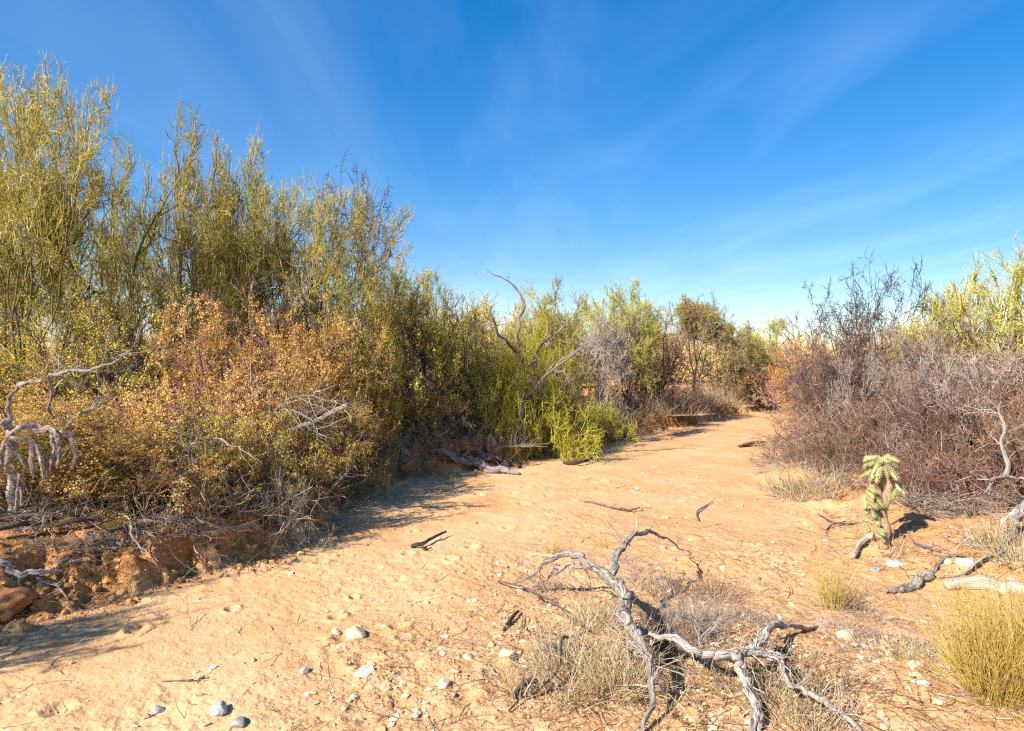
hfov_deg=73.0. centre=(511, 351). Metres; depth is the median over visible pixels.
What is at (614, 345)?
bare tree
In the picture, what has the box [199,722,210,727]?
stone
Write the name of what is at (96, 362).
desert shrub
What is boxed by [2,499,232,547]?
dry bush
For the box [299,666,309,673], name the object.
stone
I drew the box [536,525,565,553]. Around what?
grass tuft
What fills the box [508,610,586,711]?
dry twig
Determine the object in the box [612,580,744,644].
grass tuft
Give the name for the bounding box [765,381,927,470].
bare shrub
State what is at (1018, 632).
broom bush
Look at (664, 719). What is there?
grass tuft
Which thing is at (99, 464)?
desert shrub
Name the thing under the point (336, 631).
stone
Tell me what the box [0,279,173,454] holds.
desert shrub
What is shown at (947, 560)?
stone
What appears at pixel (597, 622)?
grass tuft
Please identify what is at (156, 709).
stone
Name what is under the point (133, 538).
dead branch
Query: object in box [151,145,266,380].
tree
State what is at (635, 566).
grass tuft
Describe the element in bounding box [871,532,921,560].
grass tuft
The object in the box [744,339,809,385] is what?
bare shrub
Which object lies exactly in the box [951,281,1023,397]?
palo verde tree
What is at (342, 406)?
dead shrub
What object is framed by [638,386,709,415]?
grass tuft
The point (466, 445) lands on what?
earth clod
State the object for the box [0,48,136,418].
palo verde tree
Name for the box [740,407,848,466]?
bare shrub
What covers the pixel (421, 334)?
desert shrub
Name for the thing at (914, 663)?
stone
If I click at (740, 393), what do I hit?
desert shrub
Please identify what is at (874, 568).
stone
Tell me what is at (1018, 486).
bare shrub
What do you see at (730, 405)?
grass tuft
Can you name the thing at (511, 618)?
dry twig
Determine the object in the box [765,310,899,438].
bare shrub
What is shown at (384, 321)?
palo verde tree
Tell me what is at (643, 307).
palo verde tree
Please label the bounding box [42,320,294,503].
desert shrub
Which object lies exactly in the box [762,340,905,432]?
desert shrub
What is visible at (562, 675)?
grass tuft
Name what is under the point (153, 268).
palo verde tree
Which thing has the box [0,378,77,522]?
dead cholla
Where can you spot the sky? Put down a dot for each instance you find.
(746, 152)
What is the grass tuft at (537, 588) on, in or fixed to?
on the ground
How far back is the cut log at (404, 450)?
9.49 m
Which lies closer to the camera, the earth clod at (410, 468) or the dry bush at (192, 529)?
the dry bush at (192, 529)
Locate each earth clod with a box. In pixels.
[0,587,39,623]
[360,471,378,486]
[399,458,416,472]
[457,437,473,453]
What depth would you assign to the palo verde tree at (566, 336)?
13.76 m
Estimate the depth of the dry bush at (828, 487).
7.85 m
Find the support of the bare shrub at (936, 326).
on the ground
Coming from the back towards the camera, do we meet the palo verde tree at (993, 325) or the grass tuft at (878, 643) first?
the palo verde tree at (993, 325)
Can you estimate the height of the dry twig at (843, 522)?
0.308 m
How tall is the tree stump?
0.629 m
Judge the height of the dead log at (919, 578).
0.164 m
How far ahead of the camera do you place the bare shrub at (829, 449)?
8.51 m
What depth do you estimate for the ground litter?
3.96 m
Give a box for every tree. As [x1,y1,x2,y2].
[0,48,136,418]
[0,92,267,446]
[0,127,187,439]
[0,170,148,416]
[73,232,280,418]
[96,119,301,390]
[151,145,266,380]
[155,163,415,379]
[241,239,349,383]
[248,150,410,425]
[315,240,423,449]
[356,266,478,411]
[395,265,540,415]
[455,280,557,392]
[495,273,615,412]
[538,309,636,420]
[547,271,664,391]
[584,298,730,391]
[602,297,650,412]
[648,293,750,396]
[684,290,740,390]
[718,320,772,395]
[721,314,790,388]
[775,247,939,442]
[779,332,861,455]
[811,319,975,460]
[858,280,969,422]
[876,346,993,457]
[882,328,1023,482]
[884,230,1023,417]
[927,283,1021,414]
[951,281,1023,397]
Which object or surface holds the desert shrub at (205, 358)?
on the ground
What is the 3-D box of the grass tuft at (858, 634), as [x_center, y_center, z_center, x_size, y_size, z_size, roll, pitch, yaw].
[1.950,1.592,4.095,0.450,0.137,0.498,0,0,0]
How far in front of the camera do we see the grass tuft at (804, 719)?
3.12 m
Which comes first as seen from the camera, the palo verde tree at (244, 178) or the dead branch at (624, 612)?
the dead branch at (624, 612)
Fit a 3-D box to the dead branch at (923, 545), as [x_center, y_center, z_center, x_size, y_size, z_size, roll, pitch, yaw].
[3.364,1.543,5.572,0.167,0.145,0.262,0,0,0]
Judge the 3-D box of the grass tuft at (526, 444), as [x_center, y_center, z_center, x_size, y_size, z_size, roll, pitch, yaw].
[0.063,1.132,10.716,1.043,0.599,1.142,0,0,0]
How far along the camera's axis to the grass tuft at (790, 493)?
7.86 m
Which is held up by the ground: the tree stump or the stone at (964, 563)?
the stone at (964, 563)
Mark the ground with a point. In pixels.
(150, 656)
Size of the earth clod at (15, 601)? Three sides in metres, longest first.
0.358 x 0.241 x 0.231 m
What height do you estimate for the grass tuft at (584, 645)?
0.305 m
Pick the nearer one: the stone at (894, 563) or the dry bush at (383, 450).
the stone at (894, 563)
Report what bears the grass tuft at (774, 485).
on the ground
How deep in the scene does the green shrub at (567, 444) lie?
10.79 m
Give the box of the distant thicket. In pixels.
[0,292,1023,397]
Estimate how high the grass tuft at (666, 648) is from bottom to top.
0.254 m
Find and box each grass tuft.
[463,638,561,703]
[472,658,609,730]
[480,597,700,730]
[487,409,546,447]
[510,599,616,673]
[513,566,578,598]
[533,562,665,638]
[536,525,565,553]
[550,621,682,709]
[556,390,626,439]
[586,536,607,546]
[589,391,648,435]
[597,545,663,575]
[600,668,735,730]
[604,599,723,669]
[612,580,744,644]
[613,557,693,598]
[637,571,731,608]
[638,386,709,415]
[662,638,770,697]
[670,560,763,607]
[688,594,791,630]
[695,385,758,407]
[701,631,859,729]
[733,666,886,730]
[744,627,864,702]
[746,450,859,504]
[751,459,830,494]
[774,522,886,619]
[788,646,894,706]
[807,609,886,643]
[818,612,965,674]
[829,586,871,614]
[829,599,900,630]
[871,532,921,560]
[880,629,989,676]
[945,506,1023,557]
[961,525,1023,569]
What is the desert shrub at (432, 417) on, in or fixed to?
on the ground
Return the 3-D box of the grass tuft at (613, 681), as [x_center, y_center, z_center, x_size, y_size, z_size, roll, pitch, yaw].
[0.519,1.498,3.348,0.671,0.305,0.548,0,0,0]
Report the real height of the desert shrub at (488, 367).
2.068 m
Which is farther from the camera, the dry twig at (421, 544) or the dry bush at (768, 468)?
the dry bush at (768, 468)
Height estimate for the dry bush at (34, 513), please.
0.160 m
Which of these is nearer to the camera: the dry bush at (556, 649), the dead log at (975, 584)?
the dry bush at (556, 649)
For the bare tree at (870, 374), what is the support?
on the ground
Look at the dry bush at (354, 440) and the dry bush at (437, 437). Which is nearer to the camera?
the dry bush at (354, 440)
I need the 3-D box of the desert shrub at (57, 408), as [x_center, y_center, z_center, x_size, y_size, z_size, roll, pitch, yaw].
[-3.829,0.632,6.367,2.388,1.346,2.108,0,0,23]
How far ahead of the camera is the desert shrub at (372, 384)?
8.88 m
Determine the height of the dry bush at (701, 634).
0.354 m
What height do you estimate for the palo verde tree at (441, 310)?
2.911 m
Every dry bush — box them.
[0,497,130,536]
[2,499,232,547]
[23,526,160,565]
[118,519,256,545]
[138,478,310,528]
[235,462,340,554]
[314,421,388,488]
[353,433,434,462]
[409,428,460,443]
[514,627,598,666]
[613,588,751,668]
[745,449,824,470]
[788,460,869,494]
[841,478,982,518]
[890,483,1017,524]
[948,483,1023,514]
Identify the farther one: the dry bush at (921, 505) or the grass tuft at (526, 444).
the grass tuft at (526, 444)
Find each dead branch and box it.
[0,495,129,542]
[0,550,68,602]
[124,515,164,560]
[515,511,707,730]
[637,608,897,730]
[912,536,940,553]
[929,527,972,572]
[937,395,1023,578]
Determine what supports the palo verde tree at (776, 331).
on the ground
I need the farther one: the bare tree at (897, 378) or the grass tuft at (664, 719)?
the bare tree at (897, 378)
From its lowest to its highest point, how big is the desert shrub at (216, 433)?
1.321 m
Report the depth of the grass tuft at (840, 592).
4.53 m
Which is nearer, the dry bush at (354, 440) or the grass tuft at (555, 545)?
the grass tuft at (555, 545)
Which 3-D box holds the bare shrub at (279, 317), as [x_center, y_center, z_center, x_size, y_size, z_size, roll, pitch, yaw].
[-3.241,0.084,8.774,2.040,2.765,2.290,0,0,0]
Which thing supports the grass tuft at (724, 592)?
on the ground
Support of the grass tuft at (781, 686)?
on the ground
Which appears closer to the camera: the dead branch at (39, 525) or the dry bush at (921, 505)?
the dead branch at (39, 525)
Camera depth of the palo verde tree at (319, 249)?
9.29 m
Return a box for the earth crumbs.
[0,426,605,645]
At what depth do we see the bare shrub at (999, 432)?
6.85 m
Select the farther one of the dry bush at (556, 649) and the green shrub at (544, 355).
the green shrub at (544, 355)
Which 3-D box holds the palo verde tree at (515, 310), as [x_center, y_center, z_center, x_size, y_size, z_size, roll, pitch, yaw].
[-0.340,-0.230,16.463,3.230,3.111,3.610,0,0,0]
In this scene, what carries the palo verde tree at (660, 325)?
on the ground
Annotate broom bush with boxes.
[889,563,1023,728]
[922,548,1023,713]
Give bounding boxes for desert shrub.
[0,268,235,470]
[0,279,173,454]
[0,347,187,509]
[0,389,243,533]
[0,392,139,531]
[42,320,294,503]
[120,286,357,467]
[139,370,348,513]
[160,298,400,479]
[246,254,431,455]
[247,354,392,503]
[275,307,410,471]
[321,260,474,449]
[379,355,474,444]
[404,285,513,436]
[437,315,544,416]
[707,385,761,400]
[740,338,827,416]
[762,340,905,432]
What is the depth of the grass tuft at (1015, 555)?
5.00 m
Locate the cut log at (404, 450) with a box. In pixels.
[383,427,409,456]
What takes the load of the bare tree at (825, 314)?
on the ground
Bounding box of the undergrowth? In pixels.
[0,375,1022,570]
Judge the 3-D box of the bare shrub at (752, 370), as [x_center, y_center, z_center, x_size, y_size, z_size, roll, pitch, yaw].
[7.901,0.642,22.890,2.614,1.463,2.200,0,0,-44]
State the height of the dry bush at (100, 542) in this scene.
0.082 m
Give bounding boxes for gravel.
[4,466,1023,730]
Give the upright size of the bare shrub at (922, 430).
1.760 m
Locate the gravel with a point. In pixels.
(736, 708)
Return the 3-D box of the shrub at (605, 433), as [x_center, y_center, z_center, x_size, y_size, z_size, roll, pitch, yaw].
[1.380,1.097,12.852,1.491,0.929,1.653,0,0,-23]
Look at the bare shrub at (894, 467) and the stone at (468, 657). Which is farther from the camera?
the bare shrub at (894, 467)
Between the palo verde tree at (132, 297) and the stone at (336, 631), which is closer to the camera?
the stone at (336, 631)
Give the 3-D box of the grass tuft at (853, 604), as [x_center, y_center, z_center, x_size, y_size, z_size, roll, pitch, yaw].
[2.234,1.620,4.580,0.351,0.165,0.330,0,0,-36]
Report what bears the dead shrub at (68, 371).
on the ground
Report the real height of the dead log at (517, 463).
0.683 m
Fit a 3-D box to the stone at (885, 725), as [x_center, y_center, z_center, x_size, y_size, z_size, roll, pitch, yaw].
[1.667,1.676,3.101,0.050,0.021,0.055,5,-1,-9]
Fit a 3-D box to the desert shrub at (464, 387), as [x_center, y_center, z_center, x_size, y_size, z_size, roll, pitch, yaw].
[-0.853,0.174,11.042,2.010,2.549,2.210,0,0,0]
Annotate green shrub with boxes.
[467,321,556,449]
[496,357,606,466]
[505,291,595,413]
[565,385,642,445]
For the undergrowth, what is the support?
on the ground
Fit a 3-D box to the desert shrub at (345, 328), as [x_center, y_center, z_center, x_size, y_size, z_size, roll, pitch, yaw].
[-2.417,0.078,9.213,2.548,2.753,1.815,0,0,0]
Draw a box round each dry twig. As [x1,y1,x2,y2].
[162,674,204,681]
[411,531,446,550]
[471,566,584,626]
[503,610,519,631]
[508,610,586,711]
[563,453,595,464]
[583,501,640,510]
[688,501,713,519]
[738,441,764,446]
[817,500,862,532]
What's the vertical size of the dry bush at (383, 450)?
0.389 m
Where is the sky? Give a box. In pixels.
[0,0,1023,351]
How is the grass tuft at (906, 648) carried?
on the ground
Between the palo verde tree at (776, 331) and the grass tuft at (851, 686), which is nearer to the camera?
the grass tuft at (851, 686)
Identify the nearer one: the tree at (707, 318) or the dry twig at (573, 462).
the dry twig at (573, 462)
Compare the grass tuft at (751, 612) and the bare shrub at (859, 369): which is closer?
the grass tuft at (751, 612)
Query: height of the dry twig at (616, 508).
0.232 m
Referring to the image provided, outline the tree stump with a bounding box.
[477,433,512,465]
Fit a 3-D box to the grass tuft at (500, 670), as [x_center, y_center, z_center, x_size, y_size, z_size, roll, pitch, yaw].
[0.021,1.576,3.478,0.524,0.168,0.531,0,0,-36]
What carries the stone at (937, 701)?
on the ground
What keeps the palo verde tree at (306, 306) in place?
on the ground
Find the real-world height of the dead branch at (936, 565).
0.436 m
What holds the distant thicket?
on the ground
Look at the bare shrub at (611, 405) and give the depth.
14.19 m
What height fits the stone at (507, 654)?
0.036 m
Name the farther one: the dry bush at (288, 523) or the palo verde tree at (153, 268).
the palo verde tree at (153, 268)
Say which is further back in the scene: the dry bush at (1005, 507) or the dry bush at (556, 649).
the dry bush at (1005, 507)
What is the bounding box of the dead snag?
[471,269,604,451]
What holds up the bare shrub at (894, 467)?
on the ground
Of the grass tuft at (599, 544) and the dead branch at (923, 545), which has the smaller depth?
the dead branch at (923, 545)
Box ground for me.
[0,352,1023,730]
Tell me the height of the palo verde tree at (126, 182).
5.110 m
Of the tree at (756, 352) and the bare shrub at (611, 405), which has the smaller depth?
the bare shrub at (611, 405)
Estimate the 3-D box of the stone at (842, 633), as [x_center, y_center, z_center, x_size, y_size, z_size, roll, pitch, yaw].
[1.907,1.637,3.955,0.109,0.079,0.121,4,10,-17]
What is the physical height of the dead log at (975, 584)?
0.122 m
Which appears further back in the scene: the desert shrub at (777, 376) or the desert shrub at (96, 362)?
the desert shrub at (777, 376)
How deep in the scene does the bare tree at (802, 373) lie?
10.53 m
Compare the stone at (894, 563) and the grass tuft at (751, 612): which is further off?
the stone at (894, 563)
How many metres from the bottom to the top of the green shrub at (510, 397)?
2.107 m
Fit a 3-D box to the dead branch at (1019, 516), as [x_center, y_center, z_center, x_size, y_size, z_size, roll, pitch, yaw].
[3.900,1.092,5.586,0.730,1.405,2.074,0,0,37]
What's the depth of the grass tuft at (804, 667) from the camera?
3.51 m
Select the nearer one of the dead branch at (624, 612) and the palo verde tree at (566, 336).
the dead branch at (624, 612)
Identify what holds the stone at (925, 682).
on the ground
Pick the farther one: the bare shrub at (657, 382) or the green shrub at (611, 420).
the bare shrub at (657, 382)
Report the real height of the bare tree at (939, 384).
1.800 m
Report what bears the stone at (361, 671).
on the ground
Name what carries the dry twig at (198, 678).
on the ground
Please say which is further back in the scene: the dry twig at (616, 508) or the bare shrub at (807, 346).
the bare shrub at (807, 346)
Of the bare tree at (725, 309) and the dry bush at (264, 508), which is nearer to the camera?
the dry bush at (264, 508)
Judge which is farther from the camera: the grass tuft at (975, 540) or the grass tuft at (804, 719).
the grass tuft at (975, 540)
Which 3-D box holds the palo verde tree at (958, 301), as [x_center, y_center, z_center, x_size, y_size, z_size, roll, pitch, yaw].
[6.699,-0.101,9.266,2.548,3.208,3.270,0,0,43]
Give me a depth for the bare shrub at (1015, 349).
7.72 m
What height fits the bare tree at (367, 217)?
4.505 m
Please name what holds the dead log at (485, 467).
on the ground
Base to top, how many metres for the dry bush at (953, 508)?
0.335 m
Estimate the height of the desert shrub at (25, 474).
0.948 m
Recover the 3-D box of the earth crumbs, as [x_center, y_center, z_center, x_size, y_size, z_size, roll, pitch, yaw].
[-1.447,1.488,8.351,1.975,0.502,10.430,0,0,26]
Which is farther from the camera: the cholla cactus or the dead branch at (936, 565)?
the cholla cactus
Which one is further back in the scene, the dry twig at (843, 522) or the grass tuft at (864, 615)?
the dry twig at (843, 522)
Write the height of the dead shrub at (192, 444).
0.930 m
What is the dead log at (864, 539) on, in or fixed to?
on the ground
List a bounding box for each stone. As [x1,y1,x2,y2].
[151,705,164,715]
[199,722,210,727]
[210,700,227,715]
[229,716,246,727]
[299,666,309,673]
[331,628,340,634]
[345,625,365,639]
[353,665,374,676]
[437,678,449,688]
[462,653,472,660]
[498,649,514,656]
[835,629,856,640]
[869,566,880,570]
[880,722,889,727]
[886,560,905,566]
[907,660,923,667]
[917,679,930,685]
[933,698,942,704]
[942,558,952,564]
[955,558,974,569]
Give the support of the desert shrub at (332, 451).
on the ground
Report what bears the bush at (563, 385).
on the ground
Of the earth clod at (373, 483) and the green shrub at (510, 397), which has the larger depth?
the green shrub at (510, 397)
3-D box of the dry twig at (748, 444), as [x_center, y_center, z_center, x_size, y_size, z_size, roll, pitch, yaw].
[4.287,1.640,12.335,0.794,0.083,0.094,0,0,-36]
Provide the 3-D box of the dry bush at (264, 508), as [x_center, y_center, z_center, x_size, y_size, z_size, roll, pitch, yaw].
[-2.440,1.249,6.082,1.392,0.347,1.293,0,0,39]
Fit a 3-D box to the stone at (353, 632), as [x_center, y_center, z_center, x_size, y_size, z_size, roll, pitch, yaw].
[-0.918,1.679,4.115,0.137,0.078,0.124,-4,1,30]
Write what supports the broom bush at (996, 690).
on the ground
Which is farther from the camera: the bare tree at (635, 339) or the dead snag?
the bare tree at (635, 339)
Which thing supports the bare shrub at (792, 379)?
on the ground
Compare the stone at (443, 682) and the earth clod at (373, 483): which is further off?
the earth clod at (373, 483)
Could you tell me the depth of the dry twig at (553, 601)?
4.54 m
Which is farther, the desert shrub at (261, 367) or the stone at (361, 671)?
the desert shrub at (261, 367)
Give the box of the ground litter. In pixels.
[0,400,1023,730]
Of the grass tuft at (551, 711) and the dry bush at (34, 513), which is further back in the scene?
the dry bush at (34, 513)
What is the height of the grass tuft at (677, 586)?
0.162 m
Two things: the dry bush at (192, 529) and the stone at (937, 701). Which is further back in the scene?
the dry bush at (192, 529)
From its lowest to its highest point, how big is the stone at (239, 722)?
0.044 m
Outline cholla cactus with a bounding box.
[858,453,906,549]
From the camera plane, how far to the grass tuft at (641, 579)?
5.00 m
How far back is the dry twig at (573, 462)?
10.24 m
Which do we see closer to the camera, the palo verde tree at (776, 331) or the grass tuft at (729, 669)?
the grass tuft at (729, 669)
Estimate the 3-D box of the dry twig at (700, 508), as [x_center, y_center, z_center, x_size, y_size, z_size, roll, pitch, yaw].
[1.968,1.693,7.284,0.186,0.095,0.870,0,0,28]
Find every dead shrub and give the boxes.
[9,317,168,483]
[114,409,264,503]
[259,360,377,465]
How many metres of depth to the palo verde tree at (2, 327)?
10.51 m
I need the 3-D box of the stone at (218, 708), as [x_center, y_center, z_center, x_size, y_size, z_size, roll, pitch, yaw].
[-1.379,1.689,3.258,0.081,0.067,0.094,0,0,-33]
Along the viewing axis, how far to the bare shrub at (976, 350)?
8.01 m
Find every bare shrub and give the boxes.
[164,251,334,435]
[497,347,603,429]
[581,393,634,416]
[594,296,716,415]
[709,354,787,387]
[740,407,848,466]
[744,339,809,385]
[757,330,828,377]
[757,425,868,480]
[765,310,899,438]
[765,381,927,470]
[767,345,834,417]
[778,295,936,449]
[830,268,1015,458]
[832,433,969,506]
[839,343,1020,485]
[885,315,1023,483]
[889,428,1023,512]
[909,350,1023,506]
[912,330,1023,494]
[940,384,1023,500]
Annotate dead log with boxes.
[436,445,520,474]
[499,439,529,467]
[850,532,877,558]
[884,568,935,593]
[942,574,1023,595]
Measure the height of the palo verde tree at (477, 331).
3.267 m
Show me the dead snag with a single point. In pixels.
(509, 345)
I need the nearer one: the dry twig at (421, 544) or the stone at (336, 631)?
the stone at (336, 631)
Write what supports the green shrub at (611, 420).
on the ground
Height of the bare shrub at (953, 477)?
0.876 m

